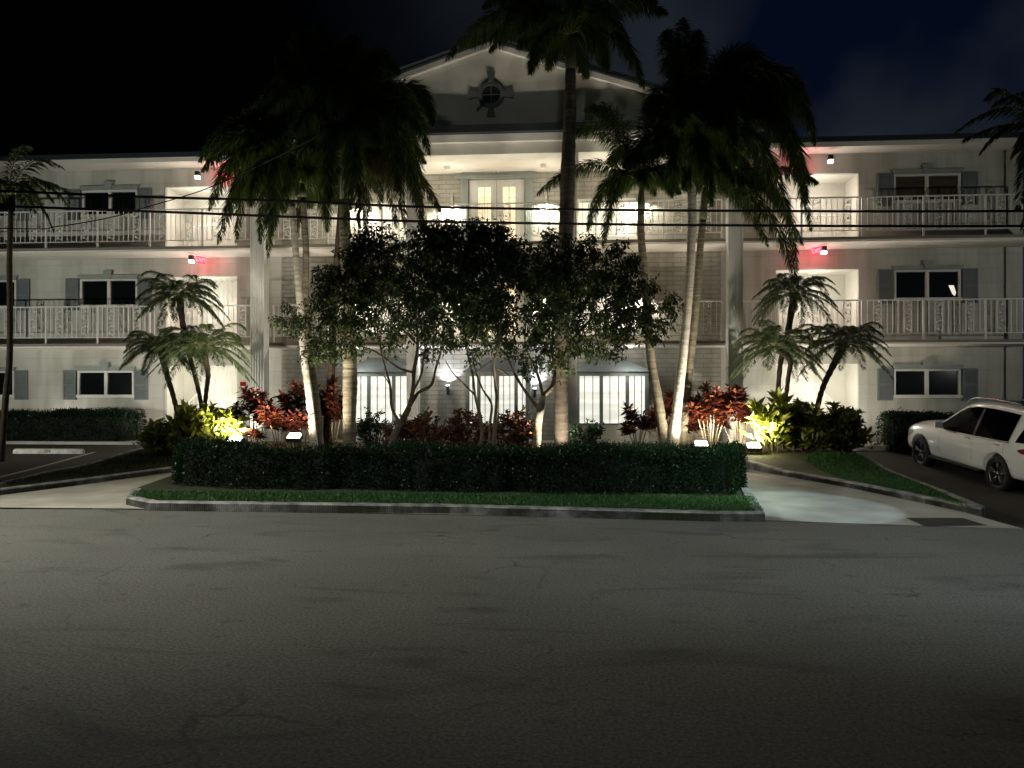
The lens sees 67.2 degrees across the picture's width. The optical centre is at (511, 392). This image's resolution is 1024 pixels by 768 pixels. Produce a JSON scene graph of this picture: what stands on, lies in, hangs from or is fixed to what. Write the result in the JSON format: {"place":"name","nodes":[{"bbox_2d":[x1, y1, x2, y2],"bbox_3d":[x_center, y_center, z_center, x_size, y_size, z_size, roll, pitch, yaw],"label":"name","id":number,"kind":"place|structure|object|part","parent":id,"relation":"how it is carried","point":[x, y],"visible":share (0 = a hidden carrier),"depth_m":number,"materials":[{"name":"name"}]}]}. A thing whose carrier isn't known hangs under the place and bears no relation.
{"place":"outdoors","nodes":[
{"label":"outdoors","id":0,"kind":"place"},
{"bbox_2d":[0,444,142,481],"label":"parking lot","id":1,"kind":"structure","parent":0,"point":[13,463],"depth_m":18.33,"materials":[{"name":"grey asphalt"}]},
{"bbox_2d":[0,145,75,461],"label":"palm tree","id":2,"kind":"object","parent":1,"relation":"on","point":[22,185],"visible":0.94,"depth_m":16.94,"materials":[{"name":"green plant"}]},
{"bbox_2d":[0,452,94,476],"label":"stall line","id":3,"kind":"object","parent":1,"relation":"on","point":[46,465],"visible":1,"depth_m":16.83,"materials":[{"name":"white paint"}]},
{"bbox_2d":[12,449,84,453],"bbox_3d":[-11.505,1.458,19.132,1.780,0.120,0.163,0,0,2],"label":"wheel stop","id":4,"kind":"object","parent":1,"relation":"on","point":[48,451],"visible":1,"depth_m":19.07,"materials":[{"name":"paint"}]},
{"bbox_2d":[0,448,142,484],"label":"kerb","id":5,"kind":"structure","parent":1,"relation":"on","point":[85,464],"depth_m":16.20,"materials":[{"name":"concrete"}]},
{"bbox_2d":[0,135,319,228],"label":"overhead cable","id":6,"kind":"object","parent":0,"point":[168,200],"visible":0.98,"depth_m":14.49,"materials":[{"name":"black rubber"}]},
{"bbox_2d":[130,488,763,510],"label":"island grass","id":7,"kind":"structure","parent":0,"point":[613,502],"depth_m":11.55,"materials":[{"name":"green plant"}]},
{"bbox_2d":[6,439,888,450],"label":"walkway","id":8,"kind":"structure","parent":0,"point":[881,447],"depth_m":21.50,"materials":[{"name":"concrete"}]},
{"bbox_2d":[0,406,147,441],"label":"hedge","id":9,"kind":"object","parent":8,"relation":"on","point":[79,424],"visible":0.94,"depth_m":21.82,"materials":[{"name":"green plant"}]},
{"bbox_2d":[0,36,1023,443],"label":"apartment building","id":10,"kind":"structure","parent":8,"relation":"on","point":[496,134],"depth_m":21.72,"materials":[{"name":"paint"}]},
{"bbox_2d":[0,367,16,397],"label":"window","id":11,"kind":"structure","parent":10,"relation":"in","point":[2,369],"depth_m":23.32,"materials":[{"name":"white glass"}]},
{"bbox_2d":[0,193,16,218],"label":"window","id":12,"kind":"structure","parent":10,"relation":"in","point":[10,200],"depth_m":23.37,"materials":[{"name":"black glass"}]},
{"bbox_2d":[0,276,18,308],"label":"window","id":13,"kind":"structure","parent":10,"relation":"in","point":[3,279],"depth_m":23.38,"materials":[{"name":"black glass"}]},
{"bbox_2d":[75,362,135,397],"bbox_3d":[-12.185,-0.374,23.099,1.893,1.050,0.190,0,0,4],"label":"window","id":14,"kind":"structure","parent":10,"relation":"in","point":[104,381],"depth_m":23.12,"materials":[{"name":"black glass"}]},
{"bbox_2d":[77,270,138,307],"bbox_3d":[-12.092,-3.098,23.093,1.923,1.109,0.190,0,0,4],"label":"window","id":15,"kind":"structure","parent":10,"relation":"in","point":[107,289],"depth_m":23.11,"materials":[{"name":"black glass"}]},
{"bbox_2d":[79,181,138,217],"bbox_3d":[-12.060,-5.786,23.090,1.860,1.061,0.190,0,0,4],"label":"window","id":16,"kind":"structure","parent":10,"relation":"in","point":[109,187],"depth_m":23.10,"materials":[{"name":"black glass"}]},
{"bbox_2d":[0,207,249,247],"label":"balcony railing","id":17,"kind":"object","parent":10,"relation":"on","point":[97,241],"visible":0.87,"depth_m":21.88,"materials":[{"name":"white metal"}]},
{"bbox_2d":[0,305,249,343],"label":"balcony railing","id":18,"kind":"object","parent":10,"relation":"on","point":[97,337],"visible":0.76,"depth_m":21.91,"materials":[{"name":"white metal"}]},
{"bbox_2d":[188,255,194,262],"bbox_3d":[-9.213,-3.836,22.134,0.124,0.205,0.120,0,0,4],"label":"wall light","id":19,"kind":"object","parent":10,"relation":"attached to","point":[191,258],"visible":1,"depth_m":22.08,"materials":[{"name":"beige"}]},
{"bbox_2d":[195,171,199,178],"bbox_3d":[-9.162,-6.335,22.431,0.124,0.205,0.120,0,0,4],"label":"wall light","id":20,"kind":"object","parent":10,"relation":"attached to","point":[197,175],"visible":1,"depth_m":22.38,"materials":[{"name":"beige glass"}]},
{"bbox_2d":[195,256,204,263],"bbox_3d":[-9.072,-3.859,22.425,0.036,0.200,0.320,0,0,32],"label":"exit sign","id":21,"kind":"object","parent":10,"relation":"attached to","point":[200,259],"visible":1,"depth_m":22.41,"materials":[{"name":"red plastic"}]},
{"bbox_2d":[356,372,405,423],"bbox_3d":[-3.734,0.162,22.102,2.052,1.475,0.758,0,0,4],"label":"bay window frame","id":22,"kind":"structure","parent":10,"relation":"in","point":[372,388],"depth_m":21.80,"materials":[{"name":"white glass"}]},
{"bbox_2d":[360,296,403,336],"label":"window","id":23,"kind":"structure","parent":10,"relation":"in","point":[388,296],"depth_m":22.53,"materials":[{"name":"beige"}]},
{"bbox_2d":[361,202,405,242],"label":"window","id":24,"kind":"structure","parent":10,"relation":"in","point":[376,213],"depth_m":22.53,"materials":[{"name":"beige"}]},
{"bbox_2d":[446,385,449,394],"bbox_3d":[-1.850,-0.075,22.240,0.100,0.285,0.206,0,0,4],"label":"wall lantern","id":25,"kind":"object","parent":10,"relation":"attached to","point":[447,389],"depth_m":22.16,"materials":[{"name":"black metal"}]},
{"bbox_2d":[450,193,453,203],"bbox_3d":[-1.734,-5.598,22.232,0.100,0.285,0.206,0,0,4],"label":"wall lantern","id":26,"kind":"object","parent":10,"relation":"attached to","point":[451,198],"depth_m":22.15,"materials":[{"name":"glass"}]},
{"bbox_2d":[469,275,496,341],"bbox_3d":[-0.842,-2.410,22.307,0.794,2.000,0.050,0,0,4],"label":"door","id":27,"kind":"structure","parent":10,"relation":"in","point":[479,340],"depth_m":22.29,"materials":[{"name":"beige"}]},
{"bbox_2d":[469,180,496,239],"bbox_3d":[-0.844,-5.140,22.271,0.794,2.000,0.122,0,0,4],"label":"door","id":28,"kind":"structure","parent":10,"relation":"in","point":[480,191],"depth_m":22.29,"materials":[{"name":"beige"}]},
{"bbox_2d":[272,199,722,244],"bbox_3d":[-0.526,-4.655,21.105,12.383,1.070,0.042,0,0,4],"label":"balcony railing","id":29,"kind":"object","parent":10,"relation":"on","point":[582,202],"visible":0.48,"depth_m":21.01,"materials":[{"name":"white metal"}]},
{"bbox_2d":[272,301,722,342],"bbox_3d":[-0.526,-1.925,21.105,12.383,1.070,0.042,0,0,4],"label":"balcony railing","id":30,"kind":"object","parent":10,"relation":"on","point":[677,330],"visible":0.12,"depth_m":20.79,"materials":[{"name":"white metal"}]},
{"bbox_2d":[465,372,531,431],"bbox_3d":[-0.376,0.397,21.780,1.820,1.945,0.908,0,0,4],"label":"bay window frame","id":31,"kind":"structure","parent":10,"relation":"in","point":[511,395],"depth_m":21.40,"materials":[{"name":"white glass"}]},
{"bbox_2d":[497,279,523,341],"bbox_3d":[-0.038,-2.410,22.247,0.794,2.000,0.050,0,0,4],"label":"door","id":32,"kind":"structure","parent":10,"relation":"in","point":[522,299],"depth_m":22.20,"materials":[{"name":"beige"}]},
{"bbox_2d":[497,179,523,241],"bbox_3d":[-0.040,-5.140,22.212,0.794,2.000,0.122,0,0,4],"label":"door","id":33,"kind":"structure","parent":10,"relation":"in","point":[508,191],"depth_m":22.24,"materials":[{"name":"beige"}]},
{"bbox_2d":[577,294,636,335],"bbox_3d":[2.701,-2.220,22.031,1.756,1.180,0.160,0,0,4],"label":"window","id":34,"kind":"structure","parent":10,"relation":"in","point":[601,305],"depth_m":22.07,"materials":[{"name":"beige glass"}]},
{"bbox_2d":[577,198,636,239],"bbox_3d":[2.701,-4.950,22.031,1.756,1.180,0.160,0,0,4],"label":"window","id":35,"kind":"structure","parent":10,"relation":"in","point":[613,236],"depth_m":22.03,"materials":[{"name":"beige glass"}]},
{"bbox_2d":[577,372,648,424],"bbox_3d":[2.794,0.162,21.622,2.052,1.475,0.758,0,0,4],"label":"bay window frame","id":36,"kind":"structure","parent":10,"relation":"in","point":[600,395],"depth_m":21.32,"materials":[{"name":"white glass"}]},
{"bbox_2d":[812,246,820,254],"bbox_3d":[8.375,-3.885,21.143,0.036,0.200,0.320,0,0,-24],"label":"exit sign","id":37,"kind":"object","parent":10,"relation":"attached to","point":[816,251],"visible":1,"depth_m":21.14,"materials":[{"name":"red plastic"}]},
{"bbox_2d":[821,246,826,253],"bbox_3d":[8.443,-3.857,20.838,0.124,0.205,0.120,0,0,4],"label":"wall light","id":38,"kind":"object","parent":10,"relation":"attached to","point":[823,249],"visible":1,"depth_m":20.78,"materials":[{"name":"beige"}]},
{"bbox_2d":[828,155,832,162],"bbox_3d":[8.735,-6.404,21.117,0.124,0.205,0.120,0,0,4],"label":"wall light","id":39,"kind":"object","parent":10,"relation":"attached to","point":[830,158],"visible":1,"depth_m":21.06,"materials":[{"name":"beige glass"}]},
{"bbox_2d":[743,298,1023,339],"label":"balcony railing","id":40,"kind":"object","parent":10,"relation":"on","point":[985,332],"visible":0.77,"depth_m":20.28,"materials":[{"name":"white metal"}]},
{"bbox_2d":[743,193,1023,236],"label":"balcony railing","id":41,"kind":"object","parent":10,"relation":"on","point":[923,229],"visible":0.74,"depth_m":20.30,"materials":[{"name":"white metal"}]},
{"bbox_2d":[891,360,963,397],"bbox_3d":[11.511,-0.374,21.359,1.933,1.050,0.190,0,0,4],"label":"window","id":42,"kind":"structure","parent":10,"relation":"in","point":[927,380],"depth_m":21.37,"materials":[{"name":"black glass"}]},
{"bbox_2d":[891,164,963,203],"bbox_3d":[11.511,-5.786,21.359,1.933,1.061,0.190,0,0,4],"label":"window","id":43,"kind":"structure","parent":10,"relation":"in","point":[927,180],"depth_m":21.37,"materials":[{"name":"black glass"}]},
{"bbox_2d":[892,260,963,300],"bbox_3d":[11.518,-3.098,21.359,1.920,1.109,0.190,0,0,4],"label":"window","id":44,"kind":"structure","parent":10,"relation":"in","point":[927,280],"depth_m":21.37,"materials":[{"name":"black glass"}]},
{"bbox_2d":[875,407,956,453],"bbox_3d":[11.079,0.979,19.824,3.134,1.251,1.251,0,0,4],"label":"hedge","id":45,"kind":"object","parent":8,"relation":"on","point":[897,425],"visible":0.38,"depth_m":19.60,"materials":[{"name":"green plant"}]},
{"bbox_2d":[0,449,984,516],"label":"planting bed","id":46,"kind":"object","parent":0,"point":[793,461],"visible":0.16,"depth_m":15.52,"materials":[{"name":"soil"}]},
{"bbox_2d":[6,449,173,486],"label":"verge grass","id":47,"kind":"structure","parent":46,"relation":"on","point":[65,473],"depth_m":15.56,"materials":[{"name":"green plant"}]},
{"bbox_2d":[119,328,202,415],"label":"pygmy date palm","id":48,"kind":"object","parent":46,"relation":"on","point":[150,346],"visible":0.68,"depth_m":18.56,"materials":[{"name":"green plant"}]},
{"bbox_2d":[144,322,260,408],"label":"pygmy date palm","id":49,"kind":"object","parent":46,"relation":"on","point":[202,340],"visible":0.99,"depth_m":17.99,"materials":[{"name":"green plant"}]},
{"bbox_2d":[198,114,362,448],"bbox_3d":[-5.601,-2.708,18.045,4.136,8.196,2.983,0,0,4],"label":"palm tree","id":50,"kind":"object","parent":46,"relation":"on","point":[251,149],"visible":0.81,"depth_m":17.62,"materials":[{"name":"green plant"}]},
{"bbox_2d":[259,159,339,446],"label":"palm tree","id":51,"kind":"object","parent":46,"relation":"on","point":[305,183],"visible":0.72,"depth_m":18.48,"materials":[{"name":"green plant"}]},
{"bbox_2d":[268,218,448,450],"bbox_3d":[-3.255,-1.147,16.608,3.958,5.351,2.395,0,0,4],"label":"ornamental tree","id":52,"kind":"object","parent":46,"relation":"on","point":[377,289],"visible":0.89,"depth_m":16.35,"materials":[{"name":"green plant"}]},
{"bbox_2d":[287,130,440,444],"bbox_3d":[-3.738,-3.268,19.077,4.085,9.315,2.816,0,0,4],"label":"palm tree","id":53,"kind":"object","parent":46,"relation":"on","point":[383,170],"visible":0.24,"depth_m":19.01,"materials":[{"name":"green plant"}]},
{"bbox_2d":[407,213,533,451],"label":"ornamental tree","id":54,"kind":"object","parent":46,"relation":"on","point":[465,303],"visible":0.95,"depth_m":15.99,"materials":[{"name":"green plant"}]},
{"bbox_2d":[0,460,984,517],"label":"kerb","id":55,"kind":"structure","parent":46,"relation":"on","point":[906,494],"depth_m":13.57,"materials":[{"name":"concrete"}]},
{"bbox_2d":[166,441,853,456],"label":"mulch ground","id":56,"kind":"structure","parent":46,"relation":"on","point":[762,445],"depth_m":18.96,"materials":[{"name":"brown soil"}]},
{"bbox_2d":[132,418,195,454],"bbox_3d":[-7.791,0.984,17.592,1.652,0.874,1.183,0,0,20],"label":"shrub","id":57,"kind":"object","parent":56,"relation":"on","point":[160,431],"visible":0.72,"depth_m":17.34,"materials":[{"name":"green plant"}]},
{"bbox_2d":[133,270,230,408],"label":"pygmy date palm","id":58,"kind":"object","parent":56,"relation":"on","point":[187,292],"visible":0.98,"depth_m":18.50,"materials":[{"name":"green plant"}]},
{"bbox_2d":[165,399,250,442],"bbox_3d":[-6.909,0.770,17.630,1.877,1.287,1.285,0,0,4],"label":"shrub","id":59,"kind":"object","parent":56,"relation":"on","point":[209,421],"visible":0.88,"depth_m":17.46,"materials":[{"name":"green plant"}]},
{"bbox_2d":[229,436,244,441],"bbox_3d":[-6.186,1.245,17.220,0.320,0.537,0.242,0,0,4],"label":"flood lamp","id":60,"kind":"object","parent":56,"relation":"on","point":[231,437],"visible":0.19,"depth_m":17.21,"materials":[{"name":"beige"}]},
{"bbox_2d":[227,385,277,444],"bbox_3d":[-6.139,0.593,18.390,1.599,1.564,1.046,0,0,4],"label":"cordyline","id":61,"kind":"object","parent":56,"relation":"on","point":[256,401],"visible":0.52,"depth_m":18.33,"materials":[{"name":"plant"}]},
{"bbox_2d":[243,403,318,449],"bbox_3d":[-5.448,0.804,18.033,1.825,1.159,1.067,0,0,-31],"label":"cordyline","id":62,"kind":"object","parent":56,"relation":"on","point":[274,419],"visible":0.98,"depth_m":17.88,"materials":[{"name":"plant"}]},
{"bbox_2d":[285,433,302,450],"bbox_3d":[-4.868,1.207,17.221,0.320,0.594,0.242,0,0,4],"label":"flood lamp","id":63,"kind":"object","parent":56,"relation":"on","point":[294,437],"visible":0.79,"depth_m":17.14,"materials":[{"name":"beige"}]},
{"bbox_2d":[270,379,325,446],"bbox_3d":[-5.195,0.512,18.869,1.386,1.722,1.060,0,0,4],"label":"cordyline","id":64,"kind":"object","parent":56,"relation":"on","point":[297,393],"visible":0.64,"depth_m":18.74,"materials":[{"name":"plant"}]},
{"bbox_2d":[212,20,438,446],"bbox_3d":[-4.280,-3.638,18.323,5.179,10.040,3.881,0,0,39],"label":"palm tree","id":65,"kind":"object","parent":56,"relation":"on","point":[312,92],"visible":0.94,"depth_m":17.59,"materials":[{"name":"green plant"}]},
{"bbox_2d":[319,376,342,445],"bbox_3d":[-4.399,0.483,19.001,1.128,1.778,0.871,0,0,4],"label":"cordyline","id":66,"kind":"object","parent":56,"relation":"on","point":[332,405],"visible":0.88,"depth_m":18.91,"materials":[{"name":"plant"}]},
{"bbox_2d":[356,406,393,447],"bbox_3d":[-3.322,0.848,18.353,1.093,1.033,0.749,0,0,4],"label":"shrub","id":67,"kind":"object","parent":56,"relation":"on","point":[364,426],"visible":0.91,"depth_m":18.34,"materials":[{"name":"green plant"}]},
{"bbox_2d":[380,420,414,450],"bbox_3d":[-2.447,1.006,17.110,1.017,0.847,0.688,0,0,4],"label":"croton","id":68,"kind":"object","parent":56,"relation":"on","point":[387,431],"visible":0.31,"depth_m":17.01,"materials":[{"name":"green plant"}]},
{"bbox_2d":[395,406,465,451],"bbox_3d":[-1.825,0.868,17.017,1.829,1.139,1.095,0,0,4],"label":"croton","id":69,"kind":"object","parent":56,"relation":"on","point":[435,433],"visible":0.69,"depth_m":16.85,"materials":[{"name":"red plant"}]},
{"bbox_2d":[439,407,500,451],"bbox_3d":[-0.919,0.856,17.221,1.573,1.108,1.112,0,0,4],"label":"croton","id":70,"kind":"object","parent":56,"relation":"on","point":[457,424],"visible":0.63,"depth_m":17.04,"materials":[{"name":"red plant"}]},
{"bbox_2d":[485,405,543,448],"bbox_3d":[-0.056,0.839,16.941,1.395,1.185,1.026,0,0,40],"label":"croton","id":71,"kind":"object","parent":56,"relation":"on","point":[522,431],"visible":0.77,"depth_m":16.78,"materials":[{"name":"red plant"}]},
{"bbox_2d":[569,418,605,445],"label":"shrub","id":72,"kind":"object","parent":56,"relation":"on","point":[593,433],"visible":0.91,"depth_m":17.82,"materials":[{"name":"green plant"}]},
{"bbox_2d":[617,402,656,444],"bbox_3d":[3.119,0.788,18.858,1.305,1.173,1.050,0,0,4],"label":"cordyline","id":73,"kind":"object","parent":56,"relation":"on","point":[641,422],"visible":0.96,"depth_m":18.81,"materials":[{"name":"plant"}]},
{"bbox_2d":[645,388,673,439],"bbox_3d":[3.772,0.626,19.153,1.455,1.496,0.913,0,0,-34],"label":"cordyline","id":74,"kind":"object","parent":56,"relation":"on","point":[668,402],"visible":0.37,"depth_m":19.10,"materials":[{"name":"plant"}]},
{"bbox_2d":[682,411,709,446],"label":"cordyline","id":75,"kind":"object","parent":56,"relation":"on","point":[692,427],"visible":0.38,"depth_m":18.72,"materials":[{"name":"plant"}]},
{"bbox_2d":[693,441,707,447],"bbox_3d":[4.259,1.257,17.320,0.320,0.346,0.242,0,0,4],"label":"flood lamp","id":76,"kind":"object","parent":56,"relation":"on","point":[703,443],"visible":0.35,"depth_m":17.25,"materials":[{"name":"beige"}]},
{"bbox_2d":[683,381,739,446],"bbox_3d":[4.712,0.547,18.306,1.501,1.653,1.179,0,0,4],"label":"cordyline","id":77,"kind":"object","parent":56,"relation":"on","point":[714,403],"visible":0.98,"depth_m":18.11,"materials":[{"name":"plant"}]},
{"bbox_2d":[620,17,818,448],"bbox_3d":[4.949,-3.743,18.163,4.867,10.278,3.061,0,0,4],"label":"palm tree","id":78,"kind":"object","parent":56,"relation":"on","point":[727,113],"visible":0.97,"depth_m":17.79,"materials":[{"name":"green plant"}]},
{"bbox_2d":[706,383,752,445],"bbox_3d":[5.395,0.569,18.652,1.540,1.612,1.189,0,0,4],"label":"cordyline","id":79,"kind":"object","parent":56,"relation":"on","point":[737,393],"visible":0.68,"depth_m":18.48,"materials":[{"name":"plant"}]},
{"bbox_2d":[679,135,819,445],"bbox_3d":[5.620,-2.560,18.485,3.960,7.903,2.071,0,0,4],"label":"palm tree","id":80,"kind":"object","parent":56,"relation":"on","point":[732,188],"visible":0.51,"depth_m":18.50,"materials":[{"name":"green plant"}]},
{"bbox_2d":[738,387,795,452],"bbox_3d":[5.737,0.612,17.259,1.274,1.500,1.077,0,0,25],"label":"shrub","id":81,"kind":"object","parent":56,"relation":"on","point":[768,419],"visible":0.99,"depth_m":17.08,"materials":[{"name":"green plant"}]},
{"bbox_2d":[778,396,867,451],"bbox_3d":[6.862,0.724,17.641,2.368,1.281,1.592,0,0,4],"label":"shrub","id":82,"kind":"object","parent":56,"relation":"on","point":[809,430],"visible":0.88,"depth_m":17.33,"materials":[{"name":"green plant"}]},
{"bbox_2d":[793,321,893,408],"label":"pygmy date palm","id":83,"kind":"object","parent":56,"relation":"on","point":[850,339],"visible":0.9,"depth_m":18.19,"materials":[{"name":"green plant"}]},
{"bbox_2d":[823,401,878,450],"bbox_3d":[7.662,0.774,17.790,1.555,1.183,1.053,0,0,4],"label":"shrub","id":84,"kind":"object","parent":56,"relation":"on","point":[858,430],"visible":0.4,"depth_m":17.57,"materials":[{"name":"green plant"}]},
{"bbox_2d":[443,0,668,446],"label":"palm tree","id":85,"kind":"object","parent":46,"relation":"on","point":[547,31],"visible":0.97,"depth_m":17.65,"materials":[{"name":"green plant"}]},
{"bbox_2d":[502,227,683,450],"bbox_3d":[1.720,-1.020,16.361,3.982,5.084,2.105,0,0,4],"label":"ornamental tree","id":86,"kind":"object","parent":46,"relation":"on","point":[557,279],"visible":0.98,"depth_m":16.28,"materials":[{"name":"green plant"}]},
{"bbox_2d":[537,101,681,444],"bbox_3d":[2.388,-2.824,18.217,3.702,8.449,1.931,0,0,4],"label":"palm tree","id":87,"kind":"object","parent":46,"relation":"on","point":[617,185],"visible":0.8,"depth_m":18.14,"materials":[{"name":"green plant"}]},
{"bbox_2d":[745,442,761,453],"bbox_3d":[5.344,1.277,17.020,0.320,0.338,0.242,0,0,4],"label":"flood lamp","id":88,"kind":"object","parent":46,"relation":"on","point":[754,447],"visible":0.89,"depth_m":16.94,"materials":[{"name":"beige glass"}]},
{"bbox_2d":[726,319,835,449],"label":"pygmy date palm","id":89,"kind":"object","parent":46,"relation":"on","point":[788,352],"visible":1,"depth_m":17.79,"materials":[{"name":"green plant"}]},
{"bbox_2d":[751,272,845,447],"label":"pygmy date palm","id":90,"kind":"object","parent":46,"relation":"on","point":[785,284],"visible":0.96,"depth_m":18.52,"materials":[{"name":"green plant"}]},
{"bbox_2d":[802,449,968,507],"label":"verge grass","id":91,"kind":"structure","parent":46,"relation":"on","point":[903,483],"depth_m":14.68,"materials":[{"name":"green plant"}]},
{"bbox_2d":[0,469,1022,528],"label":"driveway","id":92,"kind":"structure","parent":0,"point":[781,498],"depth_m":12.05,"materials":[{"name":"concrete"}]},
{"bbox_2d":[126,474,764,521],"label":"traffic island","id":93,"kind":"structure","parent":92,"relation":"on","point":[162,484],"depth_m":11.38,"materials":[{"name":"soil"}]},
{"bbox_2d":[126,487,764,521],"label":"kerb","id":94,"kind":"structure","parent":93,"relation":"on","point":[746,491],"depth_m":11.04,"materials":[{"name":"concrete"}]},
{"bbox_2d":[168,432,748,495],"bbox_3d":[-1.073,1.196,13.489,10.652,1.050,2.661,0,0,4],"label":"hedge","id":95,"kind":"object","parent":93,"relation":"on","point":[719,466],"visible":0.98,"depth_m":12.58,"materials":[{"name":"green plant"}]},
{"bbox_2d":[908,518,984,525],"bbox_3d":[5.801,1.734,10.355,0.838,0.013,0.564,0,0,-2],"label":"asphalt patch","id":96,"kind":"object","parent":92,"relation":"on","point":[944,521],"visible":1,"depth_m":10.35,"materials":[{"name":"grey asphalt"}]},
{"bbox_2d":[0,509,1023,767],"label":"road","id":97,"kind":"structure","parent":0,"point":[166,639],"depth_m":5.39,"materials":[{"name":"grey asphalt"}]},
{"bbox_2d":[0,190,1023,212],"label":"overhead cable","id":98,"kind":"object","parent":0,"point":[519,208],"visible":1,"depth_m":12.98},
{"bbox_2d":[0,205,1023,226],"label":"overhead cable","id":99,"kind":"object","parent":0,"point":[420,221],"visible":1,"depth_m":12.98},
{"bbox_2d":[0,0,1023,395],"label":"sky","id":100,"kind":"structure","parent":0,"point":[77,76],"materials":[{"name":"black"}]},
{"bbox_2d":[22,396,1023,523],"bbox_3d":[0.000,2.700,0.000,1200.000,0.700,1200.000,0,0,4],"label":"ground","id":101,"kind":"structure","parent":0,"point":[125,508],"depth_m":15.60,"materials":[{"name":"grey concrete"}]},
{"bbox_2d":[853,451,1023,527],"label":"parking lot","id":102,"kind":"structure","parent":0,"point":[1006,507],"depth_m":15.84,"materials":[{"name":"grey asphalt"}]},
{"bbox_2d":[856,452,984,506],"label":"kerb","id":103,"kind":"structure","parent":102,"relation":"on","point":[960,498],"depth_m":12.65,"materials":[{"name":"concrete"}]},
{"bbox_2d":[907,397,1023,490],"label":"parked car","id":104,"kind":"object","parent":102,"relation":"on","point":[987,437],"visible":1,"depth_m":15.78,"materials":[{"name":"white paint"}]},
{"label":"side window","id":105,"kind":"part","parent":104,"relation":"part of","materials":[{"name":"black glass"}]},
{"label":"side window","id":106,"kind":"part","parent":104,"relation":"part of","materials":[{"name":"black glass"}]},
{"bbox_2d":[953,88,1023,233],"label":"palm tree","id":107,"kind":"object","parent":102,"relation":"on","point":[1018,146],"visible":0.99,"depth_m":12.93,"materials":[{"name":"green plant"}]}
]}

